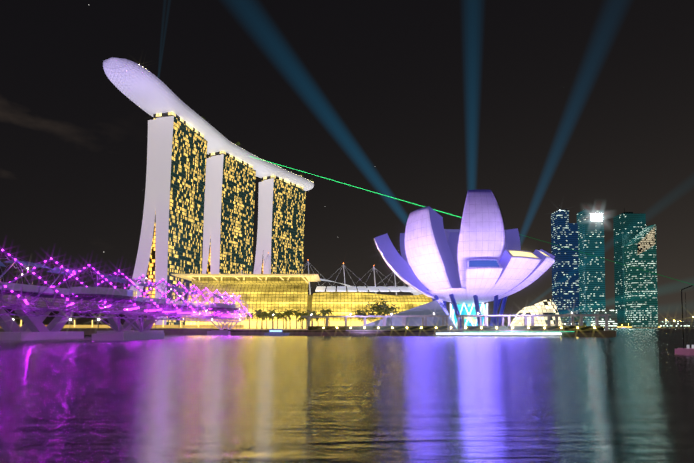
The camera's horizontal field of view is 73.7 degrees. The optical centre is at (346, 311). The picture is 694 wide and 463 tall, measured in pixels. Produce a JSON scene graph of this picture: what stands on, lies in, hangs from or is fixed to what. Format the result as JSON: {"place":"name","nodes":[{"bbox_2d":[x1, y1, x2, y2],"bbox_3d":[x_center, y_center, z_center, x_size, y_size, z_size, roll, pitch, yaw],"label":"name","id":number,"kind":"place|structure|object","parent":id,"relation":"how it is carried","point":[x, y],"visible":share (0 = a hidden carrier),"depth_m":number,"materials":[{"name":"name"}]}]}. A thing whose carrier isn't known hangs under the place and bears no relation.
{"place":"outdoors","nodes":[
{"label":"outdoors","id":0,"kind":"place"},
{"bbox_2d":[0,294,199,339],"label":"bridge deck","id":1,"kind":"structure","parent":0,"point":[33,328],"depth_m":113.12,"materials":[{"name":"grey"}]},
{"bbox_2d":[0,251,250,321],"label":"bridge lights","id":2,"kind":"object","parent":1,"relation":"on","point":[110,296],"depth_m":93.60,"materials":[{"name":"purple metal"}]},
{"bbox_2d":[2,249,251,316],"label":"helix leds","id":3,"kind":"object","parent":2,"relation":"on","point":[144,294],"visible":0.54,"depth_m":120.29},
{"bbox_2d":[103,57,313,190],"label":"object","id":4,"kind":"structure","parent":0,"point":[146,90],"depth_m":390.62,"materials":[{"name":"white"}]},
{"bbox_2d":[139,64,312,180],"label":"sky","id":5,"kind":"structure","parent":4,"relation":"on","point":[238,143],"depth_m":502.78,"materials":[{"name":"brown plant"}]},
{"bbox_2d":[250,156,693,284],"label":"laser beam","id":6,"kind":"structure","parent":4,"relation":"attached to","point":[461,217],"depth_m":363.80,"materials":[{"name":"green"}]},
{"bbox_2d":[0,328,615,336],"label":"promenade ground","id":7,"kind":"structure","parent":0,"point":[306,332],"depth_m":154.69,"materials":[{"name":"grey concrete"}]},
{"bbox_2d":[96,309,333,328],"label":"palm trees","id":8,"kind":"object","parent":7,"relation":"on","point":[259,313],"visible":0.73,"depth_m":232.14,"materials":[{"name":"green plant"}]},
{"bbox_2d":[0,307,603,334],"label":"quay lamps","id":9,"kind":"object","parent":7,"relation":"on","point":[79,322],"visible":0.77,"depth_m":249.08,"materials":[{"name":"yellow metal"}]},
{"bbox_2d":[362,294,507,329],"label":"museum base","id":10,"kind":"object","parent":7,"relation":"on","point":[437,306],"visible":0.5,"depth_m":187.20,"materials":[{"name":"blue"}]},
{"bbox_2d":[374,190,554,303],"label":"lotus-shaped museum","id":11,"kind":"structure","parent":10,"relation":"on","point":[481,255],"depth_m":183.92,"materials":[{"name":"white"}]},
{"bbox_2d":[301,314,610,329],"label":"pergolas","id":12,"kind":"object","parent":7,"relation":"on","point":[484,327],"visible":0.98,"depth_m":155.45,"materials":[{"name":"grey metal"}]},
{"bbox_2d":[353,299,588,322],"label":"broadleaf trees","id":13,"kind":"object","parent":7,"relation":"on","point":[380,309],"visible":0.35,"depth_m":233.06,"materials":[{"name":"green plant"}]},
{"bbox_2d":[0,329,693,462],"bbox_3d":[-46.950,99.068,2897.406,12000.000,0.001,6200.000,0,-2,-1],"label":"water","id":14,"kind":"structure","parent":0,"point":[625,396],"depth_m":18.85,"materials":[{"name":"liquid"}]},
{"bbox_2d":[92,316,238,340],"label":"bridge supports","id":15,"kind":"object","parent":14,"relation":"on","point":[119,335],"visible":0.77,"depth_m":106.81,"materials":[{"name":"purple metal"}]},
{"bbox_2d":[129,112,207,324],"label":"tower","id":16,"kind":"structure","parent":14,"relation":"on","point":[171,239],"depth_m":400.60,"materials":[{"name":"black glass"}]},
{"bbox_2d":[202,151,255,273],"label":"tower","id":17,"kind":"structure","parent":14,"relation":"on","point":[228,214],"depth_m":492.68,"materials":[{"name":"black glass"}]},
{"bbox_2d":[253,175,305,273],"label":"tower","id":18,"kind":"structure","parent":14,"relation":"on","point":[281,220],"depth_m":573.65,"materials":[{"name":"black glass"}]},
{"bbox_2d":[171,274,421,329],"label":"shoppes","id":19,"kind":"structure","parent":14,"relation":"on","point":[296,279],"depth_m":252.69,"materials":[{"name":"white metal"}]},
{"bbox_2d":[185,283,431,324],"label":"shopping mall facade","id":20,"kind":"structure","parent":19,"relation":"attached to","point":[281,298],"depth_m":256.25,"materials":[{"name":"yellow glass"}]},
{"bbox_2d":[238,252,413,294],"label":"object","id":21,"kind":"object","parent":19,"relation":"on","point":[343,265],"visible":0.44,"depth_m":299.93,"materials":[{"name":"grey metal"}]},
{"bbox_2d":[264,327,626,335],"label":"boats","id":22,"kind":"object","parent":14,"relation":"on","point":[275,332],"visible":0.9,"depth_m":158.29,"materials":[{"name":"grey"}]},
{"bbox_2d":[510,298,562,325],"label":"crystal pavilion","id":23,"kind":"structure","parent":14,"relation":"on","point":[546,306],"depth_m":295.68,"materials":[{"name":"white glass"}]},
{"bbox_2d":[675,285,693,354],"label":"float with mast","id":24,"kind":"object","parent":14,"relation":"on","point":[688,350],"visible":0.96,"depth_m":50.03,"materials":[{"name":"pink"}]},
{"bbox_2d":[488,316,693,328],"bbox_3d":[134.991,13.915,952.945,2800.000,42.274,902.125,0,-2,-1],"label":"shore ground","id":25,"kind":"structure","parent":0,"point":[625,325],"depth_m":908.90,"materials":[{"name":"grey concrete"}]},
{"bbox_2d":[551,209,579,325],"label":"skyline tower","id":26,"kind":"structure","parent":25,"relation":"on","point":[565,278],"depth_m":910.99,"materials":[{"name":"blue glass"}]},
{"bbox_2d":[577,208,605,325],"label":"skyline tower","id":27,"kind":"structure","parent":25,"relation":"on","point":[590,221],"depth_m":912.44,"materials":[{"name":"teal glass"}]},
{"bbox_2d":[591,310,616,327],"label":"low-rise building","id":28,"kind":"structure","parent":25,"relation":"on","point":[612,320],"depth_m":882.99,"materials":[{"name":"grey glass"}]},
{"bbox_2d":[613,208,645,322],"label":"skyline tower","id":29,"kind":"structure","parent":25,"relation":"on","point":[628,227],"depth_m":961.97,"materials":[{"name":"teal glass"}]},
{"bbox_2d":[624,224,657,327],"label":"skyline tower","id":30,"kind":"structure","parent":25,"relation":"on","point":[641,303],"depth_m":902.64,"materials":[{"name":"teal glass"}]},
{"bbox_2d":[660,321,693,327],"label":"buildings","id":31,"kind":"structure","parent":25,"relation":"on","point":[672,324],"depth_m":879.92,"materials":[{"name":"glass"}]}
]}

